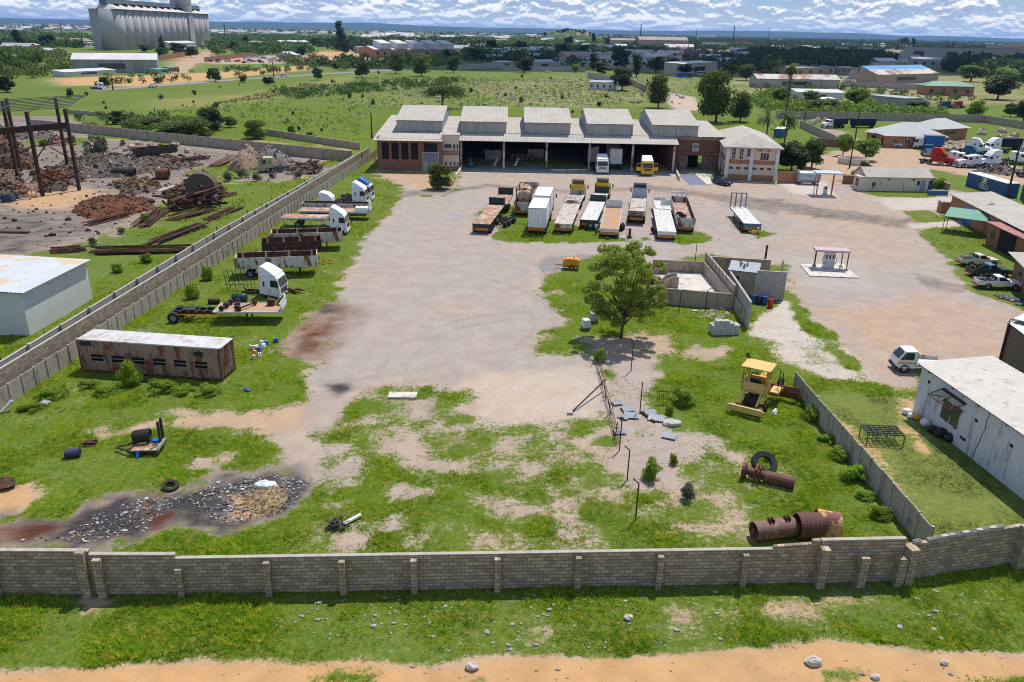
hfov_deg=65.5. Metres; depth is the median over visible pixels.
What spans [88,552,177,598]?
block wall
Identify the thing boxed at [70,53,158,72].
building
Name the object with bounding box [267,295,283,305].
steel box
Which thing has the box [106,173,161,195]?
scrap heap
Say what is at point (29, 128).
gantry
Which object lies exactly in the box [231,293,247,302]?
water tank
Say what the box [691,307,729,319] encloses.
rubble
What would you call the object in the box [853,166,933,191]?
cottage
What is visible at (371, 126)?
pole
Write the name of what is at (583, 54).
house
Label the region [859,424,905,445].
table frame
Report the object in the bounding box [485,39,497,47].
tree
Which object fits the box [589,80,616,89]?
building
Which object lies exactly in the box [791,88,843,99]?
building
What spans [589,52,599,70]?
tree
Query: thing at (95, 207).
scrap heap
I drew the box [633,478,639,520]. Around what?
fence post
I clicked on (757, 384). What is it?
grader
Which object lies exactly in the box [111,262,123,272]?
shrub
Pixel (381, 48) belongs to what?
building
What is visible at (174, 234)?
pipe stack
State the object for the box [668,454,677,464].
shrub
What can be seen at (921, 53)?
window
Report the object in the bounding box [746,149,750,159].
window
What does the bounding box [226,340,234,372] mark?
door
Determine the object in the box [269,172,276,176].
shrub
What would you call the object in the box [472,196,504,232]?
flatbed trailer
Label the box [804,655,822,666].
stone
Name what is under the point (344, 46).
tree
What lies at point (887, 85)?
yard wall
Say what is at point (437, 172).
shrub
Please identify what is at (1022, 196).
shipping container
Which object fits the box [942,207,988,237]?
green awning
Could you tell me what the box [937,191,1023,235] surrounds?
workshop
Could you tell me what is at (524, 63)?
tree
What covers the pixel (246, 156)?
earth mound
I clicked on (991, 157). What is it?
truck tractor
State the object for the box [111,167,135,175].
steel pipe
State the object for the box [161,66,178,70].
building
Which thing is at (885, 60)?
house
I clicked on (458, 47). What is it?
house
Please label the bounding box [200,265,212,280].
shrub
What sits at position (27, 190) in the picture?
cage
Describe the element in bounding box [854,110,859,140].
pole
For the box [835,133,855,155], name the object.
tree
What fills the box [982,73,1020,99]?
tree
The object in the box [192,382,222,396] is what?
shrub
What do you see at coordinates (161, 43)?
tree
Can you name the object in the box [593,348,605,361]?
shrub
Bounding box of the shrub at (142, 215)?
[140,213,148,221]
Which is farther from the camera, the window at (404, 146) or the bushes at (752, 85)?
the bushes at (752, 85)
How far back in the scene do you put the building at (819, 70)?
583.78 m
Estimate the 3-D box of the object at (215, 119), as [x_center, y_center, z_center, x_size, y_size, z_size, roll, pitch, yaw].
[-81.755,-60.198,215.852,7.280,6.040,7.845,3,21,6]
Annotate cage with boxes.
[17,183,39,196]
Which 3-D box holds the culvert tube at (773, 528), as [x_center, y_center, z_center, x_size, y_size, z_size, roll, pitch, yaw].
[14.884,10.601,45.264,2.500,1.280,1.100,-4,22,-12]
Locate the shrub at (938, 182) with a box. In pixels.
[933,177,947,187]
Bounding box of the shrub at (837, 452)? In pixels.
[827,445,847,461]
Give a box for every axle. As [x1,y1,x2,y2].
[218,299,233,310]
[234,298,239,309]
[236,300,256,310]
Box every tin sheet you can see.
[612,400,622,404]
[613,428,626,433]
[618,413,629,419]
[620,406,635,411]
[624,412,638,417]
[644,409,656,413]
[648,413,664,421]
[661,431,677,438]
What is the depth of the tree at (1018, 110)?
279.85 m
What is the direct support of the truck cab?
on the ground at (446, 298)
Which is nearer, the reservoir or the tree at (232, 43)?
the reservoir
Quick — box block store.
[999,313,1023,373]
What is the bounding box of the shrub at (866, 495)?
[854,488,877,501]
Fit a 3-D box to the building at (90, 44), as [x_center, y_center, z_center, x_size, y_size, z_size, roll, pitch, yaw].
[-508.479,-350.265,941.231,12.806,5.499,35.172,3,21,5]
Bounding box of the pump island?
[800,263,857,278]
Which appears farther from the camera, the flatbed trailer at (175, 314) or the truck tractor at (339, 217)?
the truck tractor at (339, 217)
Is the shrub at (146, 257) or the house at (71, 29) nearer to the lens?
the shrub at (146, 257)
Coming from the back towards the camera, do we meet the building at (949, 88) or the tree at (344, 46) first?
the tree at (344, 46)
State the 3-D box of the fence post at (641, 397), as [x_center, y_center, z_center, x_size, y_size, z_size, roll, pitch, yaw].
[9.661,4.333,59.603,0.090,2.777,0.070,1,21,0]
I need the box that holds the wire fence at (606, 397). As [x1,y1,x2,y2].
[598,353,619,440]
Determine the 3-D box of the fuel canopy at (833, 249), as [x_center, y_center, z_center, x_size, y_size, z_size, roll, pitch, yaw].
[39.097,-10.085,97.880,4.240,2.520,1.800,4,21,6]
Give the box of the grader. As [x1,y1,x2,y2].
[727,353,800,416]
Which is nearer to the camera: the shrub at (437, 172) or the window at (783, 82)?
the shrub at (437, 172)
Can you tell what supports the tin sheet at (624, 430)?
on the ground at (446, 298)
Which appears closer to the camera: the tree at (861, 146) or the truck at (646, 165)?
the truck at (646, 165)
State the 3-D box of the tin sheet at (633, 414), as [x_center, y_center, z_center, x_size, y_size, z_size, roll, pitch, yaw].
[8.925,5.469,59.407,1.100,0.137,0.990,3,21,5]
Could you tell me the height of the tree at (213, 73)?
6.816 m
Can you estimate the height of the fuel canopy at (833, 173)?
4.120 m
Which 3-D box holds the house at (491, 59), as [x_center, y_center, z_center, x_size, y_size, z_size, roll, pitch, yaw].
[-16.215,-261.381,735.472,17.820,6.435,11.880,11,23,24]
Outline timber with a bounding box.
[640,411,655,422]
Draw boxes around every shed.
[0,254,91,335]
[728,260,760,295]
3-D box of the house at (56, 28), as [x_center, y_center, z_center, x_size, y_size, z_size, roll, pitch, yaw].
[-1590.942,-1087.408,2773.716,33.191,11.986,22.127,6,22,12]
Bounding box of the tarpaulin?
[587,146,598,161]
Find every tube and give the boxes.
[741,462,795,488]
[749,515,798,540]
[792,512,824,538]
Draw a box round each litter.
[10,496,182,542]
[186,475,310,524]
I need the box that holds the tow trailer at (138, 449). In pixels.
[116,417,166,457]
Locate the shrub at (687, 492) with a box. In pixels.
[680,481,697,499]
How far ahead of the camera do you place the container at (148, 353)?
64.30 m
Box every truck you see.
[90,82,104,89]
[261,156,284,172]
[533,187,556,220]
[564,179,588,208]
[588,177,613,203]
[593,153,610,172]
[627,182,649,222]
[636,155,657,174]
[819,117,848,127]
[888,346,938,372]
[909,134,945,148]
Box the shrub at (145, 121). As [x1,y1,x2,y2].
[125,116,164,127]
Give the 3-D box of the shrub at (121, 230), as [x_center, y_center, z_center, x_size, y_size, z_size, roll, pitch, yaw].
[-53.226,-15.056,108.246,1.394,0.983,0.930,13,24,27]
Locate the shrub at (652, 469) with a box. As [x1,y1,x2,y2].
[641,456,662,481]
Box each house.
[21,26,33,30]
[50,27,60,30]
[64,27,75,31]
[234,30,248,34]
[257,30,268,33]
[361,34,380,37]
[454,45,469,53]
[484,54,502,61]
[493,36,508,38]
[503,47,529,50]
[530,46,555,51]
[555,57,568,62]
[558,51,590,62]
[606,51,636,62]
[625,49,650,59]
[640,52,674,63]
[657,50,683,59]
[666,44,686,49]
[678,44,693,48]
[699,54,719,57]
[729,47,745,51]
[870,58,896,63]
[897,54,920,61]
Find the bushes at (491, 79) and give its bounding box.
[171,76,648,134]
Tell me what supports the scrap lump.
on the ground at (446, 298)
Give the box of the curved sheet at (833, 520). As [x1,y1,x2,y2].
[814,509,842,536]
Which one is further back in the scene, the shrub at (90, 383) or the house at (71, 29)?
the house at (71, 29)
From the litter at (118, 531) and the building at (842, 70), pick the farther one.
the building at (842, 70)
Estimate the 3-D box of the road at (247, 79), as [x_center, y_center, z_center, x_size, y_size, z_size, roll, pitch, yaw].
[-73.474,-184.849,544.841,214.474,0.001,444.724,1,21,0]
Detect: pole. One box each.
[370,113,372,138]
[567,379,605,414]
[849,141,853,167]
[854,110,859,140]
[1006,144,1020,197]
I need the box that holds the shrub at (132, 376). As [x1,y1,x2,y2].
[114,360,142,386]
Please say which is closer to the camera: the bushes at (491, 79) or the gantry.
the gantry
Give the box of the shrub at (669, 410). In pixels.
[664,404,674,414]
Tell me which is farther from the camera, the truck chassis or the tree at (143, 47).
the tree at (143, 47)
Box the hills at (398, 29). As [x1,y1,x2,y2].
[0,20,1008,42]
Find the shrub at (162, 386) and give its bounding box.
[148,378,179,392]
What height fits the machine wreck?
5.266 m
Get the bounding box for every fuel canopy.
[812,170,842,195]
[812,246,850,270]
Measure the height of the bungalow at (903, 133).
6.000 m
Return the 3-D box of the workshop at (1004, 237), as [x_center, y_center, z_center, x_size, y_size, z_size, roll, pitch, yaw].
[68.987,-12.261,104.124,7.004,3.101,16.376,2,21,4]
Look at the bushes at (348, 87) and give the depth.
342.47 m
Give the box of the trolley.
[626,228,632,238]
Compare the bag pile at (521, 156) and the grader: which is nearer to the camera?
the grader
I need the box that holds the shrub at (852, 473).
[838,463,868,480]
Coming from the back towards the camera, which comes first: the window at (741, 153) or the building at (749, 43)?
the building at (749, 43)
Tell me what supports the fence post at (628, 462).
on the ground at (446, 298)
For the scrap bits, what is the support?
on the ground at (446, 298)
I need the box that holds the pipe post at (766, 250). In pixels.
[764,245,767,258]
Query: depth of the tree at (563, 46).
862.32 m
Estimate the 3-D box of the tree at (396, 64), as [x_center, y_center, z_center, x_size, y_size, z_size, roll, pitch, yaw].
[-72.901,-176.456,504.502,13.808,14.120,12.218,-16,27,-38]
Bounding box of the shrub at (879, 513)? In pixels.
[868,505,895,520]
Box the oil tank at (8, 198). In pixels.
[0,194,15,201]
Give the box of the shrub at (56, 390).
[33,382,71,400]
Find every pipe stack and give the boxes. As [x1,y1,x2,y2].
[49,245,86,253]
[81,210,132,225]
[88,244,191,253]
[130,204,172,227]
[141,221,209,244]
[162,206,217,220]
[170,155,209,160]
[203,204,244,220]
[207,155,234,166]
[217,190,236,197]
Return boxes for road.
[92,63,490,90]
[172,50,212,72]
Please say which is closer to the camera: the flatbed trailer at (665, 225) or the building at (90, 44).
the flatbed trailer at (665, 225)
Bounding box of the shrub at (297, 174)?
[293,171,301,177]
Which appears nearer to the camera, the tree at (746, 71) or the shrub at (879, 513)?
the shrub at (879, 513)
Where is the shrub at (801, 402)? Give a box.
[798,397,805,406]
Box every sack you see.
[253,480,277,489]
[902,408,911,414]
[907,412,914,418]
[913,414,921,420]
[920,417,930,426]
[927,425,938,433]
[933,427,946,437]
[943,432,952,442]
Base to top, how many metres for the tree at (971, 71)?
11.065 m
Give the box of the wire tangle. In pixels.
[324,515,349,531]
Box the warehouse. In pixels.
[372,105,725,177]
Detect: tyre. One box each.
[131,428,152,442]
[161,479,178,491]
[675,211,683,217]
[751,450,777,471]
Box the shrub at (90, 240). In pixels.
[87,237,97,246]
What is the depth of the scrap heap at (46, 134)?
196.58 m
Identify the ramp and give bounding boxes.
[680,174,705,183]
[696,173,715,183]
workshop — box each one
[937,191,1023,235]
[985,221,1023,257]
[1008,252,1023,294]
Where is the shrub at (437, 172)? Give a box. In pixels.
[427,162,453,188]
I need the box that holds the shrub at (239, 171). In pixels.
[236,167,249,177]
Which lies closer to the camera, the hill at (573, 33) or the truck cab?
the truck cab
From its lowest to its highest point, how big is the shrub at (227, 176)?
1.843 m
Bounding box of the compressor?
[555,257,579,270]
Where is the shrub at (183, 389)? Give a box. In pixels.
[170,383,197,396]
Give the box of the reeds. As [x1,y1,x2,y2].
[218,82,331,103]
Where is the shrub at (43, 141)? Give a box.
[39,138,48,144]
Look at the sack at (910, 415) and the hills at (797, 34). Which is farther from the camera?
the hills at (797, 34)
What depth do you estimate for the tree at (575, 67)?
559.28 m
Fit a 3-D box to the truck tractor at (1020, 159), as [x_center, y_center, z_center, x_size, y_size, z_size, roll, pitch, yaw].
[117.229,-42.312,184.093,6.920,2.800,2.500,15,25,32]
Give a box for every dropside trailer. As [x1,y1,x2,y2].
[132,144,177,155]
[234,249,317,277]
[261,235,321,251]
[270,226,342,249]
[514,182,538,213]
[670,191,695,231]
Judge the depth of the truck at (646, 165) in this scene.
159.40 m
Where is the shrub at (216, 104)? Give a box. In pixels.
[212,102,218,107]
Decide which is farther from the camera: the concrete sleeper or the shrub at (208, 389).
the concrete sleeper
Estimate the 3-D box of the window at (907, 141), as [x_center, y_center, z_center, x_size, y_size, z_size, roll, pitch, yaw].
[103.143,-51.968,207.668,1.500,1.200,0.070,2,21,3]
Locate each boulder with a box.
[127,144,136,148]
[135,140,143,144]
[948,146,956,151]
[977,130,985,134]
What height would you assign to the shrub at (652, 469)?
1.532 m
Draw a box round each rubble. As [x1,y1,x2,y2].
[274,569,1023,651]
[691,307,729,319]
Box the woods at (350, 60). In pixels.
[0,44,478,79]
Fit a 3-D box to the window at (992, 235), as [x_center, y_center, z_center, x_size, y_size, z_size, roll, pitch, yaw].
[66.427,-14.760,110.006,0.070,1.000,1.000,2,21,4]
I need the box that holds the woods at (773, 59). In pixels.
[314,35,1023,84]
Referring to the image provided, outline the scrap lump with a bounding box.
[0,476,15,489]
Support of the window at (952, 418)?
in the outbuilding
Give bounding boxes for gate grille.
[657,391,674,405]
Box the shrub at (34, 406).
[16,401,43,412]
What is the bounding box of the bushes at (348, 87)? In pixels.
[74,75,466,130]
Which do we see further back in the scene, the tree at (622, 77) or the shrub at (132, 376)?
the tree at (622, 77)
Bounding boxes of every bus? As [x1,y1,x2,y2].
[677,73,693,77]
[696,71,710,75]
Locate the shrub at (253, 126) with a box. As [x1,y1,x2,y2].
[243,120,268,138]
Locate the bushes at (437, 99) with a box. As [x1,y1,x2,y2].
[364,77,697,106]
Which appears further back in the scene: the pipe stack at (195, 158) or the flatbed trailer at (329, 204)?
the pipe stack at (195, 158)
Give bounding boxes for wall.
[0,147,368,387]
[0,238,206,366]
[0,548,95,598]
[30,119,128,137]
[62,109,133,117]
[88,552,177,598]
[127,129,375,164]
[159,51,196,60]
[174,538,820,598]
[204,52,253,61]
[205,156,352,242]
[265,129,359,149]
[455,165,461,179]
[457,64,502,69]
[502,66,584,71]
[587,72,613,80]
[630,78,646,91]
[675,167,679,180]
[705,252,735,309]
[711,256,783,273]
[729,271,751,327]
[733,297,744,321]
[754,270,786,299]
[776,111,1016,122]
[777,172,797,182]
[793,372,934,539]
[800,120,835,138]
[812,536,908,588]
[818,139,856,147]
[842,81,917,89]
[842,174,853,183]
[903,523,1023,586]
[917,94,930,107]
[931,177,950,189]
[983,115,1023,128]
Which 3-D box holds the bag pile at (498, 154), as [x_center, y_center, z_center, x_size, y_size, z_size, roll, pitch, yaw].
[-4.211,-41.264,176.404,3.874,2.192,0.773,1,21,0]
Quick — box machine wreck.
[152,171,226,209]
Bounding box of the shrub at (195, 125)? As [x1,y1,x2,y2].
[176,116,215,136]
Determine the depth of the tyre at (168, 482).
49.02 m
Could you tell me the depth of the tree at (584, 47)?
910.59 m
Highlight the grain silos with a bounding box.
[88,0,210,49]
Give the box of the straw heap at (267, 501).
[241,483,290,516]
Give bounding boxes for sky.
[0,0,1023,38]
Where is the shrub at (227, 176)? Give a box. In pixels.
[222,171,232,180]
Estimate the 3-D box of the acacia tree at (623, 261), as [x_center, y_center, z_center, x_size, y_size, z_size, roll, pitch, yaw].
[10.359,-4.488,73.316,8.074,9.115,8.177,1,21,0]
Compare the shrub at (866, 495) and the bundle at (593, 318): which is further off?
the bundle at (593, 318)
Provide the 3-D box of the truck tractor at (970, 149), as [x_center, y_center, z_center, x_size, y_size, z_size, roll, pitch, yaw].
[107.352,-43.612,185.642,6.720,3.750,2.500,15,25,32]
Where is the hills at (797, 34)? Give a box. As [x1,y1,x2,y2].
[0,18,1023,42]
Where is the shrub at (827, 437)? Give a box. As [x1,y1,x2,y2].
[817,434,835,443]
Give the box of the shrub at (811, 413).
[798,403,818,421]
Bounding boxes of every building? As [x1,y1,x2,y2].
[0,43,36,48]
[40,38,92,45]
[52,67,115,76]
[68,42,93,46]
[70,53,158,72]
[149,67,168,73]
[156,41,195,48]
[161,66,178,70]
[274,40,307,43]
[275,51,298,56]
[354,46,363,52]
[359,40,456,57]
[491,61,513,66]
[531,59,555,66]
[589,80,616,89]
[599,55,614,64]
[610,38,634,44]
[637,36,687,44]
[664,60,717,75]
[672,49,706,59]
[695,35,716,37]
[702,42,725,48]
[717,125,783,181]
[723,42,752,44]
[749,74,840,87]
[774,65,835,74]
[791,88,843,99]
[819,47,878,52]
[835,66,855,73]
[849,65,928,78]
[856,68,938,83]
[868,63,896,65]
[868,94,922,106]
[903,46,1023,56]
[908,57,943,67]
[916,81,974,95]
[986,45,1023,48]
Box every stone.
[40,399,50,406]
[465,662,478,670]
[623,614,632,619]
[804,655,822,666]
[870,673,879,680]
[940,659,948,665]
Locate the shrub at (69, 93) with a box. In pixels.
[66,88,73,96]
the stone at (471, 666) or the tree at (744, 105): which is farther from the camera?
the tree at (744, 105)
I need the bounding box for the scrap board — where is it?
[79,439,97,446]
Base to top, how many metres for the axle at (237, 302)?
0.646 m
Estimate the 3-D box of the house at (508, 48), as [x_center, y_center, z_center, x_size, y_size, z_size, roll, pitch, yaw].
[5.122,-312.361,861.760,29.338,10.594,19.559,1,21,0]
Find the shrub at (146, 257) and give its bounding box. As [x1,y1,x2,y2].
[139,253,152,262]
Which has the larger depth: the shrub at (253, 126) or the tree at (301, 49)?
the tree at (301, 49)
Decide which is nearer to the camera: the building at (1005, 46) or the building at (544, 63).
the building at (544, 63)
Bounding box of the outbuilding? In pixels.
[912,356,1023,499]
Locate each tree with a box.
[0,47,12,58]
[0,75,15,91]
[10,30,25,42]
[15,49,29,60]
[28,52,43,63]
[37,34,56,44]
[98,77,109,86]
[108,110,125,123]
[138,44,152,51]
[153,78,162,83]
[155,47,163,55]
[156,35,169,53]
[169,42,186,52]
[185,46,198,55]
[206,68,221,81]
[224,116,238,126]
[229,41,239,47]
[238,75,247,82]
[261,77,275,83]
[287,125,295,132]
[296,46,305,54]
[309,38,316,45]
[312,67,322,78]
[335,21,346,46]
[339,39,349,53]
[354,61,369,77]
[385,51,405,73]
[411,55,431,75]
[422,83,467,105]
[442,49,451,57]
[446,56,459,72]
[467,48,485,60]
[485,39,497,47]
[514,40,525,46]
[515,55,534,72]
[556,43,569,52]
[564,36,572,43]
[571,64,578,72]
[578,44,588,50]
[581,240,667,338]
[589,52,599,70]
[593,62,612,73]
[609,66,634,89]
[610,47,631,67]
[631,53,641,77]
[645,74,669,107]
[652,56,662,72]
[677,63,693,72]
[695,67,742,122]
[717,62,738,74]
[729,90,754,121]
[737,63,755,80]
[756,108,779,134]
[770,87,793,100]
[778,109,798,142]
[779,140,812,170]
[783,63,799,126]
[801,137,826,167]
[802,90,821,101]
[809,99,840,107]
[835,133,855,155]
[843,88,871,103]
[854,138,881,157]
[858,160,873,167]
[898,37,909,44]
[906,101,929,107]
[957,65,989,81]
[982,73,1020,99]
[990,67,1020,78]
[1003,102,1019,116]
[1012,100,1023,120]
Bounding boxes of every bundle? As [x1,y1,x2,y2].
[581,318,590,330]
[589,311,598,323]
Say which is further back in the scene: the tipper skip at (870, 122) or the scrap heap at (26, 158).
the tipper skip at (870, 122)
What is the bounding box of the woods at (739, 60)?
[471,41,901,71]
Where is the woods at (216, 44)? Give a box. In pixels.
[0,29,607,72]
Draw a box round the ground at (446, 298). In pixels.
[0,24,1023,681]
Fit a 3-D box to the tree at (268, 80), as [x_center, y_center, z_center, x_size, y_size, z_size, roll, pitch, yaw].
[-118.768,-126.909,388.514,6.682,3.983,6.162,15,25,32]
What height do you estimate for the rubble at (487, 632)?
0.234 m
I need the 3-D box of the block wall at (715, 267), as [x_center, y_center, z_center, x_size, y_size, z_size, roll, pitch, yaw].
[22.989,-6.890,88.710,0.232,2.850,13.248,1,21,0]
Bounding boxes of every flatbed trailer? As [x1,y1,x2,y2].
[167,294,286,323]
[281,214,329,227]
[298,200,371,213]
[300,200,368,207]
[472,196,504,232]
[496,187,512,211]
[554,196,580,232]
[579,194,605,228]
[600,199,621,235]
[652,193,672,213]
[653,208,675,238]
[729,192,761,233]
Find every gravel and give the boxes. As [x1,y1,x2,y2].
[20,657,1002,680]
[603,362,729,500]
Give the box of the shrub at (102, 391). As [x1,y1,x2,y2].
[91,383,124,397]
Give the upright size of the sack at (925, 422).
0.718 m
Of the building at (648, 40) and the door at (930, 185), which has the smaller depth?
the door at (930, 185)
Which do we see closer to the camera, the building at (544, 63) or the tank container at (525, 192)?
the tank container at (525, 192)
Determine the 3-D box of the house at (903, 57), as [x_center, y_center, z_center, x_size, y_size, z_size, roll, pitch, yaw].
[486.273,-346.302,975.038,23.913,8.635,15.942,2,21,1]
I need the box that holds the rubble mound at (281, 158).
[253,142,293,170]
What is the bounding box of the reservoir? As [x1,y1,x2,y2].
[838,155,869,165]
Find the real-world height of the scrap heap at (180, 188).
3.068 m
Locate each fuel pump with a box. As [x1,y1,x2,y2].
[821,186,827,194]
[822,252,836,267]
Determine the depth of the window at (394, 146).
159.49 m
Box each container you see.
[75,329,235,380]
[516,182,534,201]
[773,127,787,137]
[966,172,1019,197]
[1020,184,1023,201]
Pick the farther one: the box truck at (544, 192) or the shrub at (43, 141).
the shrub at (43, 141)
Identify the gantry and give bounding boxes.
[0,95,84,195]
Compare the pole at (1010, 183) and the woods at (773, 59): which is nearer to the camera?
the pole at (1010, 183)
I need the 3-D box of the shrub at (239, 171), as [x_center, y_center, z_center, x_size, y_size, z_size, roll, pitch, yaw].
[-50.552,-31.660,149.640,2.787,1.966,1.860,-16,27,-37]
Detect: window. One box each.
[81,72,97,73]
[98,63,125,68]
[381,142,388,158]
[391,143,398,158]
[401,143,408,158]
[411,143,417,159]
[424,143,436,151]
[444,144,451,147]
[694,66,704,71]
[731,148,736,158]
[739,149,743,158]
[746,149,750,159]
[760,153,769,160]
[782,81,808,84]
[897,76,916,80]
[904,139,910,143]
[913,51,923,56]
[939,397,961,429]
[990,230,995,237]
[1017,266,1023,279]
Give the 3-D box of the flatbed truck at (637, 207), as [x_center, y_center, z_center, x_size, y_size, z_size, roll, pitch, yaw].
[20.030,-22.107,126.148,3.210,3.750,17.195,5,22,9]
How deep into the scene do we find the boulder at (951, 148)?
202.63 m
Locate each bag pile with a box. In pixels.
[484,150,501,159]
[509,153,534,160]
[527,149,544,158]
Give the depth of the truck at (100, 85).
342.70 m
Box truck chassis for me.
[492,216,515,227]
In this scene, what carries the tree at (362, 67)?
on the ground at (446, 298)
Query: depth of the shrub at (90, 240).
102.13 m
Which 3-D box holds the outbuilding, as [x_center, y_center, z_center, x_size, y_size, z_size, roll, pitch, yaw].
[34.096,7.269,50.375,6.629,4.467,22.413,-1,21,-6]
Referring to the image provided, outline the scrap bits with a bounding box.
[0,139,297,246]
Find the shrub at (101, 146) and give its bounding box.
[82,134,108,154]
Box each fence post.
[617,417,621,450]
[624,446,629,479]
[629,339,633,370]
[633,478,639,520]
[639,382,642,412]
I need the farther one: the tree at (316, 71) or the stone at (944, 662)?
the tree at (316, 71)
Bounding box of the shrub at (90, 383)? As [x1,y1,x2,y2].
[78,378,101,388]
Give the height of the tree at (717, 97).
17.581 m
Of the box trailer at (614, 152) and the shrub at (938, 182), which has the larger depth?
the box trailer at (614, 152)
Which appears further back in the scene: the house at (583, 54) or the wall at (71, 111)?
the house at (583, 54)
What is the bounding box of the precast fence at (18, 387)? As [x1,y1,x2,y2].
[0,149,376,410]
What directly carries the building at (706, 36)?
on the ground at (446, 298)
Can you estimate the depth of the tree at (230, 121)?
222.77 m
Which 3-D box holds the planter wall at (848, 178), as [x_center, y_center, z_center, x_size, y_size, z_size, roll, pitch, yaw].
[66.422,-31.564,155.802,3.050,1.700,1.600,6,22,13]
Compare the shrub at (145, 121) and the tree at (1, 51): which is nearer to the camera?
the shrub at (145, 121)
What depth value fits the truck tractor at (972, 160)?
177.16 m
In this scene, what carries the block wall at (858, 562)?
on the ground at (446, 298)
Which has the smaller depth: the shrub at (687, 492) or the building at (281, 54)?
the shrub at (687, 492)
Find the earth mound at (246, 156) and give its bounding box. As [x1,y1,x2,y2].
[227,142,257,172]
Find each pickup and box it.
[955,252,1001,265]
[964,262,1012,277]
[971,274,1021,290]
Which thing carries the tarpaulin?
hanging from the warehouse
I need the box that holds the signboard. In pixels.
[927,190,948,195]
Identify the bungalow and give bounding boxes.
[865,127,882,138]
[869,122,947,147]
[918,118,970,139]
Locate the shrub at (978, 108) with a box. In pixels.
[965,99,988,114]
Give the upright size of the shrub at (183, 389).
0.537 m
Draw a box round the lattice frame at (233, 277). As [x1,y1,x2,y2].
[223,269,254,289]
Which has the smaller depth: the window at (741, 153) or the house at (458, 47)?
the window at (741, 153)
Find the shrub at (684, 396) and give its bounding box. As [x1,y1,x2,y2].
[667,384,698,406]
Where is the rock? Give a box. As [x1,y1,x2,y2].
[663,418,681,426]
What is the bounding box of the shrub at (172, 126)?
[147,119,186,133]
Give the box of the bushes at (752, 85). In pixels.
[94,64,976,108]
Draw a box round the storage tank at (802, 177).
[796,170,820,184]
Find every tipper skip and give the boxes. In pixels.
[850,118,876,127]
[990,137,1023,148]
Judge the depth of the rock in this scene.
58.07 m
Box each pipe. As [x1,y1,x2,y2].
[1,400,12,412]
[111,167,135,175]
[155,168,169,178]
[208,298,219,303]
[343,513,361,523]
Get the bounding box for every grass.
[0,228,1023,681]
[67,104,995,251]
[795,395,1023,542]
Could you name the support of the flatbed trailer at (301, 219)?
on the ground at (446, 298)
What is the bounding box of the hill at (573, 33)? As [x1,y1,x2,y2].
[536,29,603,40]
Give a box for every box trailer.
[527,197,549,233]
[606,144,622,168]
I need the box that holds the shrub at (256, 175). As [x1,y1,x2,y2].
[252,172,262,179]
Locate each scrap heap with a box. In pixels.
[0,124,54,139]
[0,134,34,169]
[0,166,28,199]
[29,165,84,182]
[33,170,73,192]
[48,133,68,145]
[58,152,161,177]
[70,194,155,218]
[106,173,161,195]
[128,152,203,170]
[154,175,227,205]
[284,287,304,293]
[285,159,324,174]
[971,164,1021,175]
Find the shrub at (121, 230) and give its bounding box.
[116,227,124,233]
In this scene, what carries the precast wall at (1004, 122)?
on the ground at (446, 298)
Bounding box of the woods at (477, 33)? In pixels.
[0,24,1023,44]
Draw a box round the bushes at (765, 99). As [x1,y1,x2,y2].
[751,88,954,113]
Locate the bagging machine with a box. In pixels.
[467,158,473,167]
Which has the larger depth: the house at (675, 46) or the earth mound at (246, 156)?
the house at (675, 46)
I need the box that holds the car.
[711,177,732,185]
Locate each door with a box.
[220,345,228,377]
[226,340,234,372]
[422,152,438,170]
[919,180,925,190]
[927,180,932,191]
[961,205,974,225]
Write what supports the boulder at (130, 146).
on the ground at (446, 298)
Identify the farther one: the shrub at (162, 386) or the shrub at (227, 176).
the shrub at (227, 176)
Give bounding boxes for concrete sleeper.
[0,230,30,233]
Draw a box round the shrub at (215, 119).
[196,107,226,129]
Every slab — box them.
[388,392,417,398]
[539,264,553,270]
[648,259,733,309]
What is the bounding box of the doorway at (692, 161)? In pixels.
[687,155,697,166]
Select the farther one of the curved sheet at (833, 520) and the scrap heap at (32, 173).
the scrap heap at (32, 173)
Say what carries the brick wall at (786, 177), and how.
on the ground at (446, 298)
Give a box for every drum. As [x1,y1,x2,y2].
[63,447,80,457]
[751,294,756,303]
[756,295,762,304]
[762,295,767,304]
[767,298,773,307]
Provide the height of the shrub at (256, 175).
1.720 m
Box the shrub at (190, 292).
[183,283,200,298]
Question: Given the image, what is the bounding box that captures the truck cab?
[318,190,334,200]
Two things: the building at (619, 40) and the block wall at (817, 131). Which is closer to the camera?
the block wall at (817, 131)
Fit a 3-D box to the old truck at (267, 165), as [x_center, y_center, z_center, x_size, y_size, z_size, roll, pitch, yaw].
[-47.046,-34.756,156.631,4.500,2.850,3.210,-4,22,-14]
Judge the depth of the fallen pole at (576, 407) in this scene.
60.88 m
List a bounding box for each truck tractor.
[242,262,288,298]
[315,204,349,232]
[335,180,369,201]
[340,176,374,199]
[919,147,955,165]
[920,144,933,155]
[937,101,950,107]
[948,150,965,158]
[950,101,964,107]
[952,154,983,167]
[959,137,992,153]
[963,145,982,156]
[981,149,1007,166]
[985,137,1008,152]
[1001,151,1023,163]
[1015,165,1023,176]
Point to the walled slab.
(696, 280)
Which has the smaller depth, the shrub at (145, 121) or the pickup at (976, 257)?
the pickup at (976, 257)

